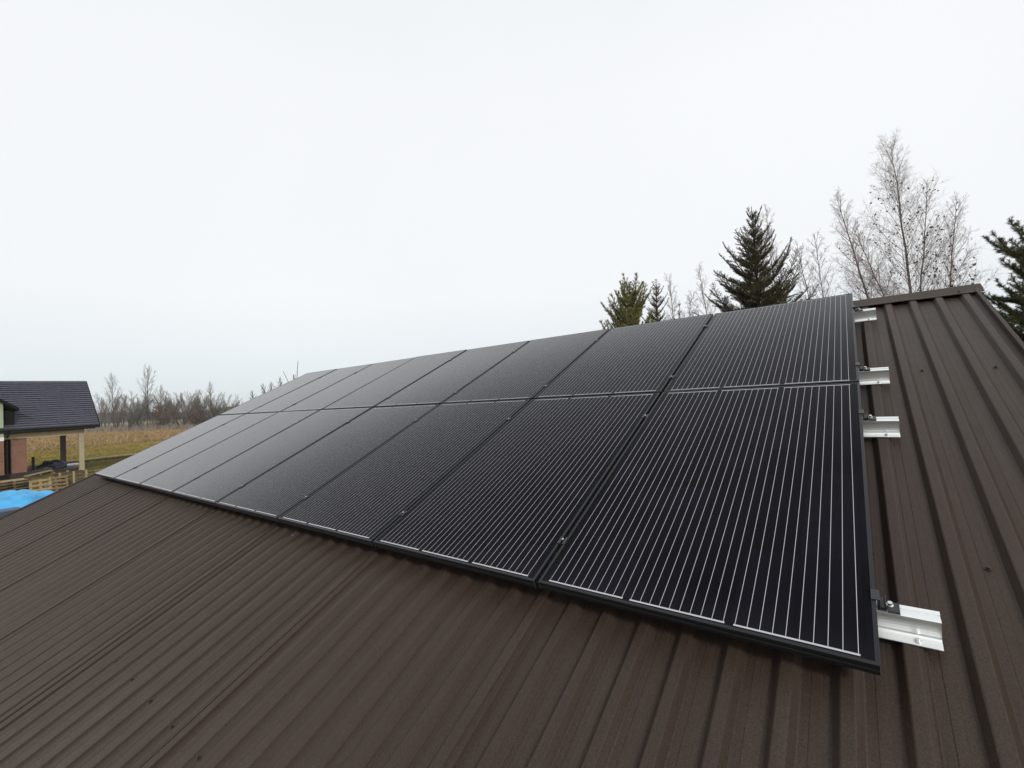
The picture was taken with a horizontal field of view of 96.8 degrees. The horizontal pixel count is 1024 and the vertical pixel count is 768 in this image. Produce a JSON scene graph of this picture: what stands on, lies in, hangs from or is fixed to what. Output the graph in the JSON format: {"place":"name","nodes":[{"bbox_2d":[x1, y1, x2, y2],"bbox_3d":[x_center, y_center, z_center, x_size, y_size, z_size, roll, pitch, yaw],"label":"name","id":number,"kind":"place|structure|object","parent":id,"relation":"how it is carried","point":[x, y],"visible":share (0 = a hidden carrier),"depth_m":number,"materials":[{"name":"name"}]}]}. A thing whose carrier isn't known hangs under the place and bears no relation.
{"place":"outdoors","nodes":[
{"label":"outdoors","id":0,"kind":"place"},
{"bbox_2d":[0,381,99,480],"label":"neighbour house","id":1,"kind":"structure","parent":0,"point":[33,409],"depth_m":31.73,"materials":[{"name":"tile"}]},
{"bbox_2d":[4,439,10,473],"bbox_3d":[-33.345,4.792,29.960,0.070,2.276,0.330,-4,-2,35],"label":"doorway","id":2,"kind":"structure","parent":1,"relation":"in","point":[9,472],"depth_m":29.97,"materials":[{"name":"black"}]},
{"bbox_2d":[31,457,34,469],"bbox_3d":[-33.709,5.576,31.980,0.204,0.875,0.137,-4,-2,37],"label":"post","id":3,"kind":"object","parent":1,"relation":"on","point":[33,462],"visible":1,"depth_m":31.93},
{"bbox_2d":[36,467,51,470],"bbox_3d":[-33.223,6.016,32.201,0.672,0.338,0.950,-4,-2,37],"label":"debris heap","id":4,"kind":"object","parent":1,"relation":"on","point":[45,468],"visible":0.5,"depth_m":32.17,"materials":[{"name":"brown wood"}]},
{"bbox_2d":[36,460,67,469],"bbox_3d":[-33.711,5.906,33.324,1.238,0.671,1.655,-4,-2,37],"label":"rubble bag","id":5,"kind":"object","parent":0,"point":[56,464],"visible":0.75,"depth_m":33.13,"materials":[{"name":"black plastic"}]},
{"bbox_2d":[0,417,212,491],"bbox_3d":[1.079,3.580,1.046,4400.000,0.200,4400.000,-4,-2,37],"label":"field","id":6,"kind":"structure","parent":0,"point":[98,463],"depth_m":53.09,"materials":[{"name":"brown plant"}]},
{"bbox_2d":[0,489,53,508],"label":"tarpaulin","id":7,"kind":"object","parent":6,"relation":"on","point":[15,498],"visible":0.33,"depth_m":15.26,"materials":[{"name":"blue plastic"}]},
{"bbox_2d":[29,474,51,490],"bbox_3d":[-23.833,5.109,22.950,0.144,1.000,0.800,-13,-7,30],"label":"pallet","id":8,"kind":"object","parent":6,"relation":"on","point":[40,484],"visible":0.66,"depth_m":22.93,"materials":[{"name":"brown wood"}]},
{"bbox_2d":[24,470,53,478],"bbox_3d":[-23.957,4.575,23.000,0.550,0.144,0.950,-4,7,30],"label":"pallet","id":9,"kind":"object","parent":8,"relation":"on","point":[38,473],"visible":0.98,"depth_m":22.91,"materials":[{"name":"brown wood"}]},
{"bbox_2d":[5,469,101,482],"bbox_3d":[-30.626,6.180,30.738,0.672,0.103,5.435,-4,-2,34],"label":"plank stack","id":10,"kind":"object","parent":6,"relation":"on","point":[64,475],"visible":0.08,"depth_m":30.39,"materials":[{"name":"brown wood"}]},
{"bbox_2d":[44,475,68,491],"bbox_3d":[-23.527,5.204,23.448,0.144,0.800,0.900,-19,-10,32],"label":"pallet","id":11,"kind":"object","parent":6,"relation":"on","point":[57,484],"visible":0.66,"depth_m":23.45,"materials":[{"name":"brown wood"}]},
{"bbox_2d":[51,469,88,490],"bbox_3d":[-23.666,5.154,24.332,1.060,1.000,1.240,-4,-2,32],"label":"pallet","id":12,"kind":"object","parent":6,"relation":"on","point":[74,475],"visible":0.55,"depth_m":24.25,"materials":[{"name":"brown wood"}]},
{"bbox_2d":[27,455,131,467],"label":"dirt track","id":13,"kind":"object","parent":6,"relation":"on","point":[117,457],"visible":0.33,"depth_m":41.22,"materials":[{"name":"brown soil"}]},
{"bbox_2d":[66,453,135,461],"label":"dirt track","id":14,"kind":"object","parent":6,"relation":"on","point":[102,457],"visible":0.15,"depth_m":42.91,"materials":[{"name":"brown soil"}]},
{"bbox_2d":[98,398,105,427],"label":"bare tree","id":15,"kind":"object","parent":6,"relation":"on","point":[102,413],"visible":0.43,"depth_m":163.28,"materials":[{"name":"grey plant"}]},
{"bbox_2d":[27,428,187,451],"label":"tall grass","id":16,"kind":"structure","parent":6,"relation":"on","point":[102,439],"depth_m":85.60,"materials":[{"name":"plant"}]},
{"bbox_2d":[94,393,120,427],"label":"bare tree","id":17,"kind":"object","parent":6,"relation":"on","point":[103,411],"visible":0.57,"depth_m":153.60,"materials":[{"name":"grey plant"}]},
{"bbox_2d":[99,399,125,428],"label":"bare tree","id":18,"kind":"object","parent":6,"relation":"on","point":[110,416],"visible":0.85,"depth_m":146.00,"materials":[{"name":"grey plant"}]},
{"bbox_2d":[105,375,122,426],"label":"bare tree","id":19,"kind":"object","parent":6,"relation":"on","point":[108,385],"visible":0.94,"depth_m":147.24,"materials":[{"name":"grey plant"}]},
{"bbox_2d":[110,394,129,425],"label":"bare tree","id":20,"kind":"object","parent":6,"relation":"on","point":[121,406],"visible":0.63,"depth_m":147.71,"materials":[{"name":"grey plant"}]},
{"bbox_2d":[112,397,148,426],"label":"bare tree","id":21,"kind":"object","parent":6,"relation":"on","point":[144,405],"visible":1,"depth_m":141.00,"materials":[{"name":"grey plant"}]},
{"bbox_2d":[121,395,150,426],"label":"bare tree","id":22,"kind":"object","parent":6,"relation":"on","point":[144,419],"visible":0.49,"depth_m":144.89,"materials":[{"name":"grey plant"}]},
{"bbox_2d":[125,390,155,429],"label":"bare tree","id":23,"kind":"object","parent":6,"relation":"on","point":[132,408],"visible":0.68,"depth_m":142.94,"materials":[{"name":"grey plant"}]},
{"bbox_2d":[84,421,201,431],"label":"undergrowth","id":24,"kind":"object","parent":6,"relation":"on","point":[143,427],"visible":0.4,"depth_m":137.39,"materials":[{"name":"brown plant"}]},
{"bbox_2d":[135,363,157,425],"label":"bare tree","id":25,"kind":"object","parent":6,"relation":"on","point":[146,392],"visible":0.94,"depth_m":145.69,"materials":[{"name":"grey plant"}]},
{"bbox_2d":[141,395,156,423],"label":"bare tree","id":26,"kind":"object","parent":6,"relation":"on","point":[149,411],"visible":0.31,"depth_m":150.37,"materials":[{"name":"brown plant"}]},
{"bbox_2d":[157,387,163,411],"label":"bare tree","id":27,"kind":"object","parent":6,"relation":"on","point":[160,397],"visible":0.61,"depth_m":147.03,"materials":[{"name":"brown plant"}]},
{"bbox_2d":[150,402,171,425],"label":"shrub","id":28,"kind":"object","parent":6,"relation":"on","point":[161,420],"visible":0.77,"depth_m":137.01,"materials":[{"name":"red plant"}]},
{"bbox_2d":[149,391,174,423],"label":"bare tree","id":29,"kind":"object","parent":6,"relation":"on","point":[162,403],"visible":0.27,"depth_m":141.45,"materials":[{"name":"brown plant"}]},
{"bbox_2d":[97,406,235,423],"bbox_3d":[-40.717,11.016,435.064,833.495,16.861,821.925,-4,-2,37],"label":"wood","id":30,"kind":"object","parent":6,"relation":"on","point":[107,420],"visible":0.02,"depth_m":508.12,"materials":[{"name":"brown plant"}]},
{"bbox_2d":[153,396,181,427],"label":"bare tree","id":31,"kind":"object","parent":6,"relation":"on","point":[177,407],"visible":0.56,"depth_m":130.86,"materials":[{"name":"grey plant"}]},
{"bbox_2d":[153,395,181,422],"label":"bare tree","id":32,"kind":"object","parent":6,"relation":"on","point":[171,404],"visible":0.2,"depth_m":142.62,"materials":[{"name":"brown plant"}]},
{"bbox_2d":[163,393,195,426],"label":"bare tree","id":33,"kind":"object","parent":6,"relation":"on","point":[169,407],"visible":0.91,"depth_m":129.64,"materials":[{"name":"grey plant"}]},
{"bbox_2d":[165,390,200,424],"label":"bare tree","id":34,"kind":"object","parent":6,"relation":"on","point":[184,422],"visible":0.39,"depth_m":133.56,"materials":[{"name":"grey plant"}]},
{"bbox_2d":[174,390,202,424],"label":"bare tree","id":35,"kind":"object","parent":6,"relation":"on","point":[191,407],"visible":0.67,"depth_m":126.80,"materials":[{"name":"grey plant"}]},
{"bbox_2d":[177,390,201,416],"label":"bare tree","id":36,"kind":"object","parent":6,"relation":"on","point":[189,400],"visible":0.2,"depth_m":132.92,"materials":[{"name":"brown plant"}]},
{"bbox_2d":[185,393,208,424],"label":"bare tree","id":37,"kind":"object","parent":6,"relation":"on","point":[195,411],"visible":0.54,"depth_m":127.22,"materials":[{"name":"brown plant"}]},
{"bbox_2d":[188,412,209,424],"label":"shrub","id":38,"kind":"object","parent":6,"relation":"on","point":[195,420],"visible":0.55,"depth_m":126.39,"materials":[{"name":"red plant"}]},
{"bbox_2d":[190,394,220,421],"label":"bare tree","id":39,"kind":"object","parent":6,"relation":"on","point":[197,407],"visible":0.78,"depth_m":125.82,"materials":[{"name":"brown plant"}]},
{"bbox_2d":[205,382,214,409],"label":"bare tree","id":40,"kind":"object","parent":6,"relation":"on","point":[210,394],"visible":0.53,"depth_m":136.12,"materials":[{"name":"grey plant"}]},
{"bbox_2d":[196,394,224,419],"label":"bare tree","id":41,"kind":"object","parent":6,"relation":"on","point":[217,409],"visible":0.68,"depth_m":122.23,"materials":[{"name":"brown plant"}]},
{"bbox_2d":[205,394,231,417],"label":"bare tree","id":42,"kind":"object","parent":6,"relation":"on","point":[212,412],"visible":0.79,"depth_m":121.73,"materials":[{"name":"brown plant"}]},
{"bbox_2d":[214,398,239,414],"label":"bare tree","id":43,"kind":"object","parent":6,"relation":"on","point":[222,404],"visible":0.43,"depth_m":122.00,"materials":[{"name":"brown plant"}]},
{"bbox_2d":[219,394,241,412],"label":"bare tree","id":44,"kind":"object","parent":6,"relation":"on","point":[223,410],"visible":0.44,"depth_m":122.10,"materials":[{"name":"grey plant"}]},
{"bbox_2d":[0,283,1023,767],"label":"outbuilding","id":45,"kind":"structure","parent":6,"relation":"on","point":[140,627],"depth_m":1.79,"materials":[{"name":"brown metal"}]},
{"bbox_2d":[854,308,876,321],"bbox_3d":[-0.735,-0.251,5.912,8.561,0.071,0.094,-4,22,37],"label":"mounting rail","id":46,"kind":"object","parent":45,"relation":"attached to","point":[869,314],"visible":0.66,"depth_m":3.34,"materials":[{"name":"metal"}]},
{"bbox_2d":[852,305,862,311],"bbox_3d":[2.558,-0.561,3.366,0.063,0.040,0.040,-4,22,37],"label":"end clamp","id":47,"kind":"object","parent":46,"relation":"on","point":[857,309],"visible":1,"depth_m":3.36,"materials":[{"name":"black metal"}]},
{"bbox_2d":[858,367,889,384],"bbox_3d":[-1.317,0.212,5.102,8.566,0.071,0.094,-4,22,37],"label":"mounting rail","id":48,"kind":"object","parent":45,"relation":"attached to","point":[879,375],"visible":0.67,"depth_m":2.53,"materials":[{"name":"metal"}]},
{"bbox_2d":[219,369,336,414],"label":"solar panel","id":49,"kind":"object","parent":48,"relation":"attached to","point":[271,395],"visible":0.74,"depth_m":7.74,"materials":[{"name":"black glass"}]},
{"bbox_2d":[247,364,371,413],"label":"solar panel","id":50,"kind":"object","parent":48,"relation":"attached to","point":[287,400],"visible":0.69,"depth_m":7.09,"materials":[{"name":"black glass"}]},
{"bbox_2d":[281,357,414,411],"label":"solar panel","id":51,"kind":"object","parent":48,"relation":"attached to","point":[324,398],"visible":0.68,"depth_m":6.46,"materials":[{"name":"black glass"}]},
{"bbox_2d":[322,349,466,409],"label":"solar panel","id":52,"kind":"object","parent":48,"relation":"attached to","point":[375,392],"visible":0.76,"depth_m":5.79,"materials":[{"name":"black glass"}]},
{"bbox_2d":[374,340,529,406],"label":"solar panel","id":53,"kind":"object","parent":48,"relation":"attached to","point":[442,383],"visible":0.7,"depth_m":5.13,"materials":[{"name":"black glass"}]},
{"bbox_2d":[442,329,609,403],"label":"solar panel","id":54,"kind":"object","parent":48,"relation":"attached to","point":[530,369],"visible":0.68,"depth_m":4.48,"materials":[{"name":"black glass"}]},
{"bbox_2d":[534,314,712,398],"bbox_3d":[1.041,-0.262,3.986,1.038,0.036,1.698,-4,22,37],"label":"solar panel","id":55,"kind":"object","parent":48,"relation":"attached to","point":[642,358],"visible":0.82,"depth_m":3.81,"materials":[{"name":"black glass"}]},
{"bbox_2d":[664,293,858,391],"bbox_3d":[1.879,-0.325,3.345,1.038,0.036,1.698,-5,22,37],"label":"solar panel","id":56,"kind":"object","parent":48,"relation":"attached to","point":[809,342],"visible":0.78,"depth_m":3.14,"materials":[{"name":"black glass"}]},
{"bbox_2d":[855,362,869,370],"bbox_3d":[1.974,-0.098,2.557,0.063,0.040,0.040,-4,22,37],"label":"end clamp","id":57,"kind":"object","parent":48,"relation":"on","point":[861,368],"visible":1,"depth_m":2.55,"materials":[{"name":"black metal"}]},
{"bbox_2d":[862,417,900,437],"bbox_3d":[-1.623,0.456,4.676,8.566,0.071,0.094,-4,22,37],"label":"mounting rail","id":58,"kind":"object","parent":45,"relation":"attached to","point":[884,427],"visible":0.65,"depth_m":2.10,"materials":[{"name":"metal"}]},
{"bbox_2d":[858,409,875,420],"bbox_3d":[1.667,0.145,2.131,0.063,0.040,0.040,-4,22,37],"label":"end clamp","id":59,"kind":"object","parent":58,"relation":"on","point":[866,417],"visible":0.99,"depth_m":2.13,"materials":[{"name":"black metal"}]},
{"bbox_2d":[876,601,943,651],"bbox_3d":[-2.222,0.932,3.843,8.570,0.071,0.094,-4,22,37],"label":"mounting rail","id":60,"kind":"object","parent":45,"relation":"attached to","point":[915,626],"visible":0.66,"depth_m":1.27,"materials":[{"name":"metal"}]},
{"bbox_2d":[94,414,243,479],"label":"solar panel","id":61,"kind":"object","parent":60,"relation":"attached to","point":[112,472],"visible":0.95,"depth_m":6.46,"materials":[{"name":"black glass"}]},
{"bbox_2d":[114,412,277,486],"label":"solar panel","id":62,"kind":"object","parent":60,"relation":"on","point":[137,476],"visible":0.89,"depth_m":5.80,"materials":[{"name":"black glass"}]},
{"bbox_2d":[139,410,318,494],"bbox_3d":[-3.223,0.723,5.292,1.038,0.038,1.698,-4,22,37],"label":"solar panel","id":63,"kind":"object","parent":60,"relation":"attached to","point":[173,478],"visible":0.89,"depth_m":5.15,"materials":[{"name":"black glass"}]},
{"bbox_2d":[171,407,371,505],"bbox_3d":[-2.385,0.658,4.650,1.038,0.037,1.698,-4,22,37],"label":"solar panel","id":64,"kind":"object","parent":60,"relation":"attached to","point":[218,483],"visible":0.93,"depth_m":4.49,"materials":[{"name":"black glass"}]},
{"bbox_2d":[215,404,438,521],"bbox_3d":[-1.547,0.595,4.008,1.038,0.035,1.698,-5,22,37],"label":"solar panel","id":65,"kind":"object","parent":60,"relation":"on","point":[277,492],"visible":0.89,"depth_m":3.83,"materials":[{"name":"black glass"}]},
{"bbox_2d":[278,399,530,545],"bbox_3d":[-0.709,0.528,3.366,1.038,0.036,1.698,-4,22,37],"label":"solar panel","id":66,"kind":"object","parent":60,"relation":"attached to","point":[368,499],"visible":0.9,"depth_m":3.15,"materials":[{"name":"black glass"}]},
{"bbox_2d":[373,393,660,587],"bbox_3d":[0.129,0.462,2.723,1.038,0.036,1.698,-4,22,37],"label":"solar panel","id":67,"kind":"object","parent":60,"relation":"attached to","point":[511,498],"visible":0.97,"depth_m":2.46,"materials":[{"name":"black glass"}]},
{"bbox_2d":[557,536,567,547],"bbox_3d":[0.222,0.685,1.950,0.035,0.044,0.042,-4,22,37],"label":"clamp","id":68,"kind":"object","parent":60,"relation":"on","point":[561,541],"visible":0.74,"depth_m":1.95,"materials":[{"name":"black metal"}]},
{"bbox_2d":[538,382,881,675],"bbox_3d":[0.968,0.396,2.081,1.038,0.036,1.698,-4,22,37],"label":"solar panel","id":69,"kind":"object","parent":60,"relation":"attached to","point":[743,514],"visible":1,"depth_m":1.75,"materials":[{"name":"black glass"}]},
{"bbox_2d":[870,589,899,614],"bbox_3d":[1.067,0.622,1.300,0.063,0.040,0.040,-4,22,37],"label":"end clamp","id":70,"kind":"object","parent":60,"relation":"on","point":[892,607],"visible":1,"depth_m":1.30,"materials":[{"name":"black metal"}]},
{"bbox_2d":[598,272,660,328],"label":"pine tree","id":71,"kind":"object","parent":6,"relation":"on","point":[629,314],"visible":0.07,"depth_m":12.78,"materials":[{"name":"green plant"}]},
{"bbox_2d":[641,279,672,322],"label":"spruce tree","id":72,"kind":"object","parent":6,"relation":"on","point":[655,305],"visible":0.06,"depth_m":14.93,"materials":[{"name":"green plant"}]},
{"bbox_2d":[663,272,685,319],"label":"bare sapling","id":73,"kind":"object","parent":6,"relation":"on","point":[669,290],"visible":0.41,"depth_m":24.98,"materials":[{"name":"grey plant"}]},
{"bbox_2d":[682,292,700,317],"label":"bare sapling","id":74,"kind":"object","parent":6,"relation":"on","point":[689,299],"visible":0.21,"depth_m":21.96,"materials":[{"name":"grey plant"}]},
{"bbox_2d":[688,261,716,314],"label":"bare sapling","id":75,"kind":"object","parent":6,"relation":"on","point":[702,291],"visible":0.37,"depth_m":25.99,"materials":[{"name":"grey plant"}]},
{"bbox_2d":[693,205,818,315],"bbox_3d":[7.948,-0.958,13.748,6.116,9.116,6.771,-4,-2,13],"label":"spruce tree","id":76,"kind":"object","parent":6,"relation":"on","point":[757,295],"visible":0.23,"depth_m":13.67,"materials":[{"name":"green plant"}]},
{"bbox_2d":[761,205,800,300],"bbox_3d":[15.183,-3.405,25.998,2.905,13.981,2.894,-3,-2,-6],"label":"bare sapling","id":77,"kind":"object","parent":6,"relation":"on","point":[773,258],"visible":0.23,"depth_m":25.91,"materials":[{"name":"grey plant"}]},
{"bbox_2d":[790,241,825,300],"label":"bare sapling","id":78,"kind":"object","parent":6,"relation":"on","point":[801,274],"visible":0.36,"depth_m":24.98,"materials":[{"name":"grey plant"}]},
{"bbox_2d":[803,232,856,298],"bbox_3d":[16.593,-2.350,23.942,2.850,11.603,2.531,-3,-2,1],"label":"bare sapling","id":79,"kind":"object","parent":6,"relation":"on","point":[822,280],"visible":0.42,"depth_m":24.00,"materials":[{"name":"grey plant"}]},
{"bbox_2d":[828,186,908,300],"bbox_3d":[17.375,-3.088,21.920,4.543,12.899,3.413,-3,-2,-10],"label":"birch tree","id":80,"kind":"object","parent":6,"relation":"on","point":[859,272],"visible":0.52,"depth_m":21.95,"materials":[{"name":"grey plant"}]},
{"bbox_2d":[845,221,902,296],"bbox_3d":[17.834,-2.166,21.063,3.642,10.957,2.704,-2,-2,-39],"label":"birch tree","id":81,"kind":"object","parent":6,"relation":"on","point":[873,272],"visible":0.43,"depth_m":20.98,"materials":[{"name":"grey plant"}]},
{"bbox_2d":[826,129,1004,298],"bbox_3d":[20.862,-5.104,23.877,6.974,16.636,7.539,-4,-2,37],"label":"birch tree","id":82,"kind":"object","parent":6,"relation":"on","point":[900,208],"visible":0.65,"depth_m":23.79,"materials":[{"name":"grey plant"}]},
{"bbox_2d":[890,174,952,294],"bbox_3d":[20.937,-3.672,23.017,2.264,13.715,2.697,-2,-2,-35],"label":"birch tree","id":83,"kind":"object","parent":6,"relation":"on","point":[923,255],"visible":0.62,"depth_m":22.98,"materials":[{"name":"grey plant"}]},
{"bbox_2d":[921,191,992,289],"bbox_3d":[22.079,-3.302,22.951,3.369,12.852,4.001,-4,-2,37],"label":"birch tree","id":84,"kind":"object","parent":6,"relation":"on","point":[951,262],"visible":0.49,"depth_m":22.89,"materials":[{"name":"grey plant"}]},
{"bbox_2d":[949,216,1023,342],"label":"pine tree","id":85,"kind":"object","parent":6,"relation":"on","point":[1016,297],"visible":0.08,"depth_m":9.30,"materials":[{"name":"green plant"}]},
{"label":"folded sheet","id":86,"kind":"object","parent":6,"relation":"on","visible":0},
{"bbox_2d":[0,507,20,516],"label":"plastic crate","id":87,"kind":"object","parent":86,"relation":"on","point":[3,512],"visible":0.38,"depth_m":14.23,"materials":[{"name":"plastic"}]},
{"bbox_2d":[0,0,1023,412],"label":"sky","id":88,"kind":"structure","parent":0,"point":[234,196],"materials":[{"name":"white"}]},
{"bbox_2d":[674,301,681,318],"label":"bare sapling","id":89,"kind":"object","parent":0,"point":[679,304],"visible":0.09,"depth_m":17.00,"materials":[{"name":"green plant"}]},
{"bbox_3d":[-26.289,5.711,23.883,0.900,0.144,1.300,-4,-2,31],"label":"pallet","id":90,"kind":"object","parent":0,"visible":0},
{"bbox_2d":[0,486,28,491],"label":"pallet","id":91,"kind":"object","parent":90,"relation":"on","point":[19,488],"visible":0.38,"depth_m":23.99,"materials":[{"name":"brown wood"}]},
{"bbox_2d":[0,483,28,490],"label":"pallet","id":92,"kind":"object","parent":91,"relation":"on","point":[15,487],"visible":0.59,"depth_m":23.88,"materials":[{"name":"brown wood"}]},
{"bbox_2d":[0,481,28,487],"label":"pallet","id":93,"kind":"object","parent":92,"relation":"on","point":[14,484],"visible":0.5,"depth_m":23.87,"materials":[{"name":"brown wood"}]},
{"bbox_2d":[0,478,28,484],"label":"pallet","id":94,"kind":"object","parent":93,"relation":"on","point":[11,481],"visible":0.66,"depth_m":23.86,"materials":[{"name":"brown wood"}]}
]}

